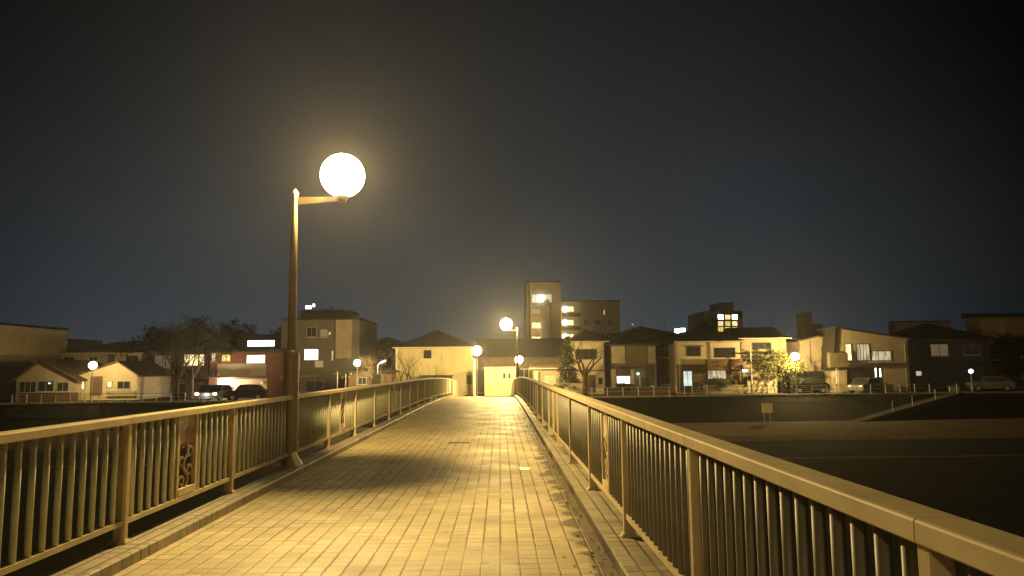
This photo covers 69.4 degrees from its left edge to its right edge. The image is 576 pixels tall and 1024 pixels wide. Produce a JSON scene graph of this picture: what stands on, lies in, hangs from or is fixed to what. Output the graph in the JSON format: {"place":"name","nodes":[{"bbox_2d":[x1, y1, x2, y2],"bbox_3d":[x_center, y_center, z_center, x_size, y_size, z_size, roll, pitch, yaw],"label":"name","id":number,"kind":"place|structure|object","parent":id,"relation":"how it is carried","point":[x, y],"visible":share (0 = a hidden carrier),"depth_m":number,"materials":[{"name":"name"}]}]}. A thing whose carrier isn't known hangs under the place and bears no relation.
{"place":"outdoors","nodes":[
{"label":"outdoors","id":0,"kind":"place"},
{"bbox_2d":[3,391,998,402],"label":"bank road","id":1,"kind":"structure","parent":0,"point":[605,395],"depth_m":71.88,"materials":[{"name":"grey asphalt"}]},
{"bbox_2d":[194,384,232,400],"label":"parked car","id":2,"kind":"object","parent":1,"relation":"on","point":[219,391],"visible":0.81,"depth_m":67.47,"materials":[{"name":"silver metal"}]},
{"bbox_2d":[225,384,267,399],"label":"parked car","id":3,"kind":"object","parent":1,"relation":"on","point":[257,391],"visible":0.93,"depth_m":68.39,"materials":[{"name":"black paint"}]},
{"bbox_2d":[372,374,381,383],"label":"utility cabinet","id":4,"kind":"object","parent":1,"relation":"on","point":[376,378],"visible":0.45,"depth_m":69.78,"materials":[{"name":"metal"}]},
{"bbox_2d":[564,334,612,395],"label":"bare tree","id":5,"kind":"object","parent":1,"relation":"on","point":[585,372],"visible":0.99,"depth_m":72.05,"materials":[{"name":"brown plant"}]},
{"bbox_2d":[785,378,829,393],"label":"parked car","id":6,"kind":"object","parent":1,"relation":"on","point":[822,383],"visible":0.76,"depth_m":72.53,"materials":[{"name":"black paint"}]},
{"bbox_2d":[847,377,882,392],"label":"parked car","id":7,"kind":"object","parent":1,"relation":"on","point":[861,384],"visible":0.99,"depth_m":72.51,"materials":[{"name":"silver metal"}]},
{"bbox_2d":[965,376,1015,390],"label":"parked car","id":8,"kind":"object","parent":1,"relation":"on","point":[1001,383],"visible":0.92,"depth_m":73.97,"materials":[{"name":"silver metal"}]},
{"bbox_2d":[0,388,1023,575],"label":"ground","id":9,"kind":"structure","parent":0,"point":[987,490],"depth_m":36.90,"materials":[{"name":"black plant"}]},
{"bbox_2d":[0,322,68,400],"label":"apartment block","id":10,"kind":"structure","parent":9,"relation":"on","point":[23,347],"depth_m":77.95,"materials":[{"name":"beige paint"}]},
{"bbox_2d":[19,392,78,401],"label":"garden wall","id":11,"kind":"structure","parent":9,"relation":"on","point":[63,397],"depth_m":70.16,"materials":[{"name":"brown"}]},
{"bbox_2d":[8,359,102,400],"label":"gable house","id":12,"kind":"structure","parent":9,"relation":"on","point":[45,375],"depth_m":72.22,"materials":[{"name":"beige paint"}]},
{"bbox_2d":[18,381,36,393],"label":"window","id":13,"kind":"structure","parent":12,"relation":"in","point":[23,386],"depth_m":72.06,"materials":[{"name":"glass"}]},
{"bbox_2d":[37,381,54,391],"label":"window","id":14,"kind":"structure","parent":12,"relation":"in","point":[43,386],"depth_m":72.10,"materials":[{"name":"glass"}]},
{"bbox_2d":[56,382,68,391],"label":"window","id":15,"kind":"structure","parent":12,"relation":"in","point":[61,386],"depth_m":72.12,"materials":[{"name":"glass"}]},
{"bbox_2d":[67,339,102,349],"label":"office","id":16,"kind":"structure","parent":9,"relation":"on","point":[76,343],"depth_m":181.65,"materials":[{"name":"concrete"}]},
{"bbox_2d":[58,346,122,364],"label":"long house","id":17,"kind":"structure","parent":9,"relation":"on","point":[101,355],"depth_m":84.85,"materials":[{"name":"beige paint"}]},
{"bbox_2d":[96,342,152,348],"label":"background building","id":18,"kind":"structure","parent":9,"relation":"on","point":[118,345],"depth_m":121.02,"materials":[{"name":"tile"}]},
{"bbox_2d":[76,361,176,399],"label":"gable house","id":19,"kind":"structure","parent":9,"relation":"on","point":[152,378],"depth_m":73.35,"materials":[{"name":"beige paint"}]},
{"bbox_2d":[90,376,102,395],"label":"door","id":20,"kind":"structure","parent":19,"relation":"in","point":[97,382],"depth_m":73.16,"materials":[{"name":"brown wood"}]},
{"bbox_2d":[116,381,130,389],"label":"window","id":21,"kind":"structure","parent":19,"relation":"in","point":[121,385],"depth_m":73.22,"materials":[{"name":"glass"}]},
{"bbox_2d":[109,347,153,360],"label":"house","id":22,"kind":"structure","parent":9,"relation":"on","point":[144,355],"depth_m":81.93,"materials":[{"name":"beige paint"}]},
{"bbox_2d":[123,321,185,348],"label":"leafy tree","id":23,"kind":"object","parent":9,"relation":"on","point":[139,343],"visible":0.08,"depth_m":94.08,"materials":[{"name":"green plant"}]},
{"bbox_2d":[146,345,180,396],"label":"tree screened house","id":24,"kind":"structure","parent":9,"relation":"on","point":[155,357],"depth_m":80.95,"materials":[{"name":"tile"}]},
{"bbox_2d":[154,355,171,368],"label":"window","id":25,"kind":"structure","parent":24,"relation":"in","point":[159,359],"depth_m":80.94,"materials":[{"name":"glass"}]},
{"bbox_2d":[116,313,221,400],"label":"bare tree","id":26,"kind":"object","parent":9,"relation":"on","point":[175,343],"visible":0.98,"depth_m":70.60,"materials":[{"name":"brown plant"}]},
{"bbox_2d":[158,318,234,398],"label":"bare tree","id":27,"kind":"object","parent":9,"relation":"on","point":[202,333],"visible":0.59,"depth_m":74.82,"materials":[{"name":"plant"}]},
{"bbox_2d":[177,343,228,396],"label":"lamplit house","id":28,"kind":"structure","parent":9,"relation":"on","point":[200,378],"depth_m":80.88,"materials":[{"name":"brown"}]},
{"bbox_2d":[184,354,204,366],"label":"window","id":29,"kind":"structure","parent":28,"relation":"in","point":[196,361],"depth_m":81.02,"materials":[{"name":"glass"}]},
{"bbox_2d":[185,384,205,396],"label":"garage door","id":30,"kind":"structure","parent":28,"relation":"in","point":[196,386],"depth_m":80.65,"materials":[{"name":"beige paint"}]},
{"bbox_2d":[171,314,237,346],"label":"leafy tree","id":31,"kind":"object","parent":9,"relation":"on","point":[209,330],"visible":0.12,"depth_m":96.59,"materials":[{"name":"green plant"}]},
{"bbox_2d":[215,317,260,348],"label":"leafy tree","id":32,"kind":"object","parent":9,"relation":"on","point":[236,334],"visible":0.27,"depth_m":98.19,"materials":[{"name":"green plant"}]},
{"bbox_2d":[206,347,285,396],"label":"entrance house","id":33,"kind":"structure","parent":9,"relation":"on","point":[262,366],"depth_m":77.11,"materials":[{"name":"red"}]},
{"bbox_2d":[246,355,265,363],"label":"window","id":34,"kind":"structure","parent":33,"relation":"in","point":[250,359],"depth_m":77.18,"materials":[{"name":"glass"}]},
{"bbox_2d":[241,334,280,347],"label":"office block","id":35,"kind":"structure","parent":9,"relation":"on","point":[253,341],"depth_m":91.29,"materials":[{"name":"concrete"}]},
{"bbox_2d":[247,340,274,346],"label":"window","id":36,"kind":"structure","parent":35,"relation":"in","point":[250,343],"depth_m":91.25,"materials":[{"name":"glass"}]},
{"bbox_2d":[280,317,377,393],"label":"dark apartments","id":37,"kind":"structure","parent":9,"relation":"on","point":[327,349],"depth_m":83.40,"materials":[{"name":"paint"}]},
{"bbox_2d":[303,349,318,360],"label":"window","id":38,"kind":"structure","parent":37,"relation":"in","point":[309,354],"depth_m":83.27,"materials":[{"name":"glass"}]},
{"bbox_2d":[306,327,316,337],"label":"window","id":39,"kind":"structure","parent":37,"relation":"in","point":[311,331],"depth_m":83.53,"materials":[{"name":"glass"}]},
{"bbox_2d":[305,381,323,392],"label":"window","id":40,"kind":"structure","parent":37,"relation":"in","point":[314,386],"depth_m":82.90,"materials":[{"name":"glass"}]},
{"bbox_2d":[300,304,358,317],"bbox_3d":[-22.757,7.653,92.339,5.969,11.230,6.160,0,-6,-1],"label":"roof room","id":41,"kind":"object","parent":37,"relation":"on","point":[311,313],"visible":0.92,"depth_m":89.80,"materials":[{"name":"concrete"}]},
{"bbox_2d":[343,366,399,386],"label":"shed","id":42,"kind":"structure","parent":9,"relation":"on","point":[362,379],"depth_m":75.21,"materials":[{"name":"brown"}]},
{"bbox_2d":[356,352,395,383],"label":"bare tree","id":43,"kind":"object","parent":9,"relation":"on","point":[368,375],"visible":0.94,"depth_m":72.44,"materials":[{"name":"plant"}]},
{"bbox_2d":[377,338,395,368],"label":"leafy tree","id":44,"kind":"object","parent":9,"relation":"on","point":[389,360],"visible":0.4,"depth_m":97.92,"materials":[{"name":"green plant"}]},
{"bbox_2d":[377,337,403,350],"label":"background building","id":45,"kind":"structure","parent":9,"relation":"on","point":[395,342],"depth_m":125.83,"materials":[{"name":"concrete"}]},
{"bbox_2d":[384,344,426,380],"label":"bare tree","id":46,"kind":"object","parent":9,"relation":"on","point":[402,363],"visible":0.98,"depth_m":71.88,"materials":[{"name":"brown plant"}]},
{"bbox_2d":[383,356,447,380],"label":"bare tree","id":47,"kind":"object","parent":9,"relation":"on","point":[417,370],"visible":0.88,"depth_m":73.17,"materials":[{"name":"brown plant"}]},
{"bbox_2d":[392,327,476,394],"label":"hip roof house","id":48,"kind":"structure","parent":9,"relation":"on","point":[452,355],"depth_m":78.49,"materials":[{"name":"yellow paint"}]},
{"bbox_2d":[441,350,452,365],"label":"window","id":49,"kind":"structure","parent":48,"relation":"in","point":[446,354],"depth_m":78.53,"materials":[{"name":"yellow glass"}]},
{"bbox_2d":[454,350,464,365],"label":"window","id":50,"kind":"structure","parent":48,"relation":"in","point":[459,354],"depth_m":78.55,"materials":[{"name":"yellow glass"}]},
{"bbox_2d":[484,367,515,395],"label":"annex","id":51,"kind":"object","parent":9,"relation":"on","point":[498,381],"visible":0.94,"depth_m":74.42,"materials":[{"name":"yellow paint"}]},
{"bbox_2d":[0,391,1023,404],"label":"bank kerb","id":52,"kind":"structure","parent":9,"relation":"on","point":[587,396],"depth_m":67.37,"materials":[{"name":"concrete"}]},
{"bbox_2d":[11,392,213,402],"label":"guard fence","id":53,"kind":"object","parent":52,"relation":"on","point":[113,397],"visible":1,"depth_m":65.01,"materials":[{"name":"metal"}]},
{"bbox_2d":[576,386,684,395],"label":"guard fence","id":54,"kind":"object","parent":52,"relation":"on","point":[607,391],"visible":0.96,"depth_m":67.41,"materials":[{"name":"metal"}]},
{"bbox_2d":[692,384,929,394],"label":"guard fence","id":55,"kind":"object","parent":52,"relation":"on","point":[885,388],"visible":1,"depth_m":68.28,"materials":[{"name":"metal"}]},
{"bbox_2d":[1,390,1022,450],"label":"weeds","id":56,"kind":"object","parent":9,"relation":"on","point":[622,399],"visible":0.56,"depth_m":64.83,"materials":[{"name":"green plant"}]},
{"bbox_2d":[472,338,565,393],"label":"tiled hall","id":57,"kind":"structure","parent":9,"relation":"on","point":[496,352],"depth_m":80.96,"materials":[{"name":"brown"}]},
{"bbox_2d":[523,281,561,338],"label":"apartment tower","id":58,"kind":"structure","parent":9,"relation":"on","point":[542,309],"depth_m":150.46,"materials":[{"name":"beige concrete"}]},
{"bbox_2d":[532,294,551,302],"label":"window","id":59,"kind":"structure","parent":58,"relation":"in","point":[534,296],"depth_m":150.78,"materials":[{"name":"glass"}]},
{"bbox_2d":[528,363,569,385],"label":"carport house","id":60,"kind":"structure","parent":9,"relation":"on","point":[547,373],"depth_m":75.56,"materials":[{"name":"beige paint"}]},
{"bbox_2d":[553,334,581,390],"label":"conifer","id":61,"kind":"object","parent":9,"relation":"on","point":[573,378],"visible":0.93,"depth_m":73.07,"materials":[{"name":"green plant"}]},
{"bbox_2d":[564,383,582,394],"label":"garden wall","id":62,"kind":"structure","parent":9,"relation":"on","point":[569,386],"depth_m":71.99,"materials":[{"name":"beige concrete"}]},
{"bbox_2d":[563,330,608,393],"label":"cream house","id":63,"kind":"structure","parent":9,"relation":"on","point":[595,377],"depth_m":76.28,"materials":[{"name":"paint"}]},
{"bbox_2d":[575,349,595,359],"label":"window","id":64,"kind":"structure","parent":63,"relation":"in","point":[586,354],"depth_m":76.32,"materials":[{"name":"brown"}]},
{"bbox_2d":[587,375,594,391],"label":"door","id":65,"kind":"structure","parent":63,"relation":"in","point":[590,378],"depth_m":75.98,"materials":[{"name":"brown wood"}]},
{"bbox_2d":[561,300,619,337],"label":"apartment wing","id":66,"kind":"structure","parent":9,"relation":"on","point":[579,316],"depth_m":156.53,"materials":[{"name":"beige concrete"}]},
{"bbox_2d":[604,320,660,386],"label":"panelled house","id":67,"kind":"structure","parent":9,"relation":"on","point":[632,360],"depth_m":76.80,"materials":[{"name":"tile"}]},
{"bbox_2d":[604,387,671,394],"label":"garden wall","id":68,"kind":"structure","parent":9,"relation":"on","point":[659,390],"depth_m":73.95,"materials":[{"name":"grey"}]},
{"bbox_2d":[605,326,679,338],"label":"background building","id":69,"kind":"structure","parent":9,"relation":"on","point":[646,332],"depth_m":110.96,"materials":[{"name":"tile"}]},
{"bbox_2d":[650,333,672,386],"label":"dark house","id":70,"kind":"structure","parent":9,"relation":"on","point":[662,365],"depth_m":79.89,"materials":[{"name":"concrete"}]},
{"bbox_2d":[664,317,745,393],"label":"house","id":71,"kind":"structure","parent":9,"relation":"on","point":[698,355],"depth_m":75.98,"materials":[{"name":"beige paint"}]},
{"bbox_2d":[683,371,692,385],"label":"window","id":72,"kind":"structure","parent":71,"relation":"in","point":[687,375],"depth_m":75.67,"materials":[{"name":"glass"}]},
{"bbox_2d":[686,347,700,355],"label":"window","id":73,"kind":"structure","parent":71,"relation":"in","point":[690,351],"depth_m":76.04,"materials":[{"name":"brown"}]},
{"bbox_2d":[707,370,726,378],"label":"window","id":74,"kind":"structure","parent":71,"relation":"in","point":[710,373],"depth_m":75.76,"materials":[{"name":"glass"}]},
{"bbox_2d":[714,348,735,357],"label":"window","id":75,"kind":"structure","parent":71,"relation":"in","point":[718,352],"depth_m":76.08,"materials":[{"name":"glass"}]},
{"bbox_2d":[696,317,721,332],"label":"leafy tree","id":76,"kind":"object","parent":9,"relation":"on","point":[701,323],"visible":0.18,"depth_m":120.08,"materials":[{"name":"green plant"}]},
{"bbox_2d":[688,311,742,332],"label":"lit tower","id":77,"kind":"structure","parent":9,"relation":"on","point":[731,319],"depth_m":231.54,"materials":[{"name":"concrete"}]},
{"bbox_2d":[709,303,733,310],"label":"stepped tower","id":78,"kind":"structure","parent":77,"relation":"on","point":[722,307],"depth_m":238.00,"materials":[{"name":"concrete"}]},
{"bbox_2d":[702,376,730,391],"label":"bush","id":79,"kind":"object","parent":9,"relation":"on","point":[717,382],"visible":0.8,"depth_m":73.88,"materials":[{"name":"green plant"}]},
{"bbox_2d":[703,385,743,393],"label":"garden wall","id":80,"kind":"structure","parent":9,"relation":"on","point":[740,388],"depth_m":73.90,"materials":[{"name":"beige paint"}]},
{"bbox_2d":[722,318,791,392],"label":"awning house","id":81,"kind":"structure","parent":9,"relation":"on","point":[765,339],"depth_m":76.72,"materials":[{"name":"beige paint"}]},
{"bbox_2d":[752,342,770,348],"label":"window","id":82,"kind":"structure","parent":81,"relation":"in","point":[767,345],"depth_m":76.73,"materials":[{"name":"glass"}]},
{"bbox_2d":[747,381,774,393],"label":"garden wall","id":83,"kind":"structure","parent":9,"relation":"on","point":[759,387],"depth_m":73.80,"materials":[{"name":"beige paint"}]},
{"bbox_2d":[752,350,811,392],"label":"leafy tree","id":84,"kind":"object","parent":9,"relation":"on","point":[777,368],"visible":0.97,"depth_m":74.00,"materials":[{"name":"green plant"}]},
{"bbox_2d":[779,357,804,383],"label":"bush","id":85,"kind":"object","parent":9,"relation":"on","point":[797,373],"visible":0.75,"depth_m":73.68,"materials":[{"name":"green plant"}]},
{"bbox_2d":[796,313,812,336],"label":"tower","id":86,"kind":"structure","parent":9,"relation":"on","point":[804,324],"depth_m":191.63,"materials":[{"name":"brown"}]},
{"bbox_2d":[786,335,824,391],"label":"porch house","id":87,"kind":"structure","parent":9,"relation":"on","point":[810,347],"depth_m":77.27,"materials":[{"name":"beige paint"}]},
{"bbox_2d":[813,326,912,392],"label":"wide gable house","id":88,"kind":"structure","parent":9,"relation":"on","point":[849,355],"depth_m":74.79,"materials":[{"name":"beige paint"}]},
{"bbox_2d":[856,344,869,360],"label":"window","id":89,"kind":"structure","parent":88,"relation":"in","point":[862,350],"depth_m":74.82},
{"bbox_2d":[871,351,891,360],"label":"window","id":90,"kind":"structure","parent":88,"relation":"in","point":[875,355],"depth_m":74.81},
{"bbox_2d":[852,383,964,421],"bbox_3d":[34.958,10.025,65.032,14.748,3.136,1.824,3,-7,-27],"label":"bank stairway","id":91,"kind":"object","parent":9,"relation":"on","point":[916,407],"visible":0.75,"depth_m":64.44,"materials":[{"name":"concrete"}]},
{"bbox_2d":[887,321,951,333],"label":"long block","id":92,"kind":"structure","parent":9,"relation":"on","point":[894,326],"depth_m":171.76,"materials":[{"name":"beige paint"}]},
{"bbox_2d":[890,316,1004,390],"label":"dark tiled house","id":93,"kind":"structure","parent":9,"relation":"on","point":[940,356],"depth_m":78.45,"materials":[{"name":"tile"}]},
{"bbox_2d":[930,344,949,356],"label":"window","id":94,"kind":"structure","parent":93,"relation":"in","point":[936,350],"depth_m":78.49,"materials":[{"name":"grey"}]},
{"bbox_2d":[963,345,980,355],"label":"window","id":95,"kind":"structure","parent":93,"relation":"in","point":[969,350],"depth_m":78.55,"materials":[{"name":"glass"}]},
{"bbox_2d":[961,313,1023,387],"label":"corner building","id":96,"kind":"structure","parent":9,"relation":"on","point":[991,324],"depth_m":84.96,"materials":[{"name":"concrete"}]},
{"bbox_2d":[990,331,1023,378],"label":"leafy tree","id":97,"kind":"object","parent":9,"relation":"on","point":[1008,349],"visible":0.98,"depth_m":79.89,"materials":[{"name":"green plant"}]},
{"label":"bridge girder","id":98,"kind":"structure","parent":9,"relation":"on","visible":0},
{"bbox_2d":[113,396,618,575],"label":"bridge deck","id":99,"kind":"structure","parent":98,"relation":"on","point":[417,494],"depth_m":7.71,"materials":[{"name":"tile"}]},
{"bbox_2d":[44,395,464,575],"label":"kerb","id":100,"kind":"structure","parent":99,"relation":"on","point":[111,560],"depth_m":7.39,"materials":[{"name":"concrete"}]},
{"bbox_2d":[0,378,451,575],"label":"bridge railing","id":101,"kind":"object","parent":100,"relation":"on","point":[320,417],"visible":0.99,"depth_m":7.09,"materials":[{"name":"metal"}]},
{"bbox_2d":[291,452,302,466],"bbox_3d":[-3.223,2.563,11.052,0.100,0.230,0.024,-27,-9,-13],"label":"pale plate","id":102,"kind":"object","parent":100,"relation":"on","point":[296,460],"visible":0.89,"depth_m":11.04,"materials":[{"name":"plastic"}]},
{"bbox_2d":[281,185,351,465],"bbox_3d":[-2.910,0.280,11.438,1.203,4.820,0.690,0,-6,-1],"label":"street lamp","id":103,"kind":"object","parent":100,"relation":"on","point":[291,365],"visible":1,"depth_m":11.33,"materials":[{"name":"metal"}]},
{"bbox_2d":[511,397,613,575],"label":"leaf litter","id":104,"kind":"object","parent":99,"relation":"on","point":[566,498],"visible":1,"depth_m":8.66,"materials":[{"name":"brown plant"}]},
{"bbox_2d":[510,395,672,575],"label":"kerb","id":105,"kind":"structure","parent":99,"relation":"on","point":[603,515],"depth_m":7.11,"materials":[{"name":"concrete"}]},
{"bbox_2d":[515,377,1023,575],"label":"bridge railing","id":106,"kind":"object","parent":105,"relation":"on","point":[686,502],"visible":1,"depth_m":3.36,"materials":[{"name":"metal"}]},
{"bbox_2d":[449,379,462,395],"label":"end wall","id":107,"kind":"structure","parent":98,"relation":"on","point":[457,389],"depth_m":52.95,"materials":[{"name":"beige paint"}]},
{"bbox_2d":[504,327,519,377],"bbox_3d":[-0.179,4.403,48.334,1.202,4.875,0.800,-3,-7,21],"label":"street lamp","id":108,"kind":"object","parent":98,"relation":"on","point":[517,366],"visible":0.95,"depth_m":48.38,"materials":[{"name":"metal"}]},
{"bbox_2d":[0,0,1023,343],"label":"sky","id":109,"kind":"structure","parent":0,"point":[852,164],"materials":[{"name":"black"}]},
{"bbox_2d":[6,455,1023,467],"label":"footpath","id":110,"kind":"structure","parent":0,"point":[779,458],"depth_m":37.41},
{"bbox_2d":[7,418,1023,449],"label":"riverside path","id":111,"kind":"structure","parent":0,"point":[885,429],"depth_m":52.79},
{"bbox_2d":[761,403,772,423],"bbox_3d":[20.659,10.152,59.840,0.886,1.638,0.110,0,-6,-1],"label":"notice board","id":112,"kind":"object","parent":111,"relation":"on","point":[767,407],"visible":1,"depth_m":59.83,"materials":[{"name":"metal"}]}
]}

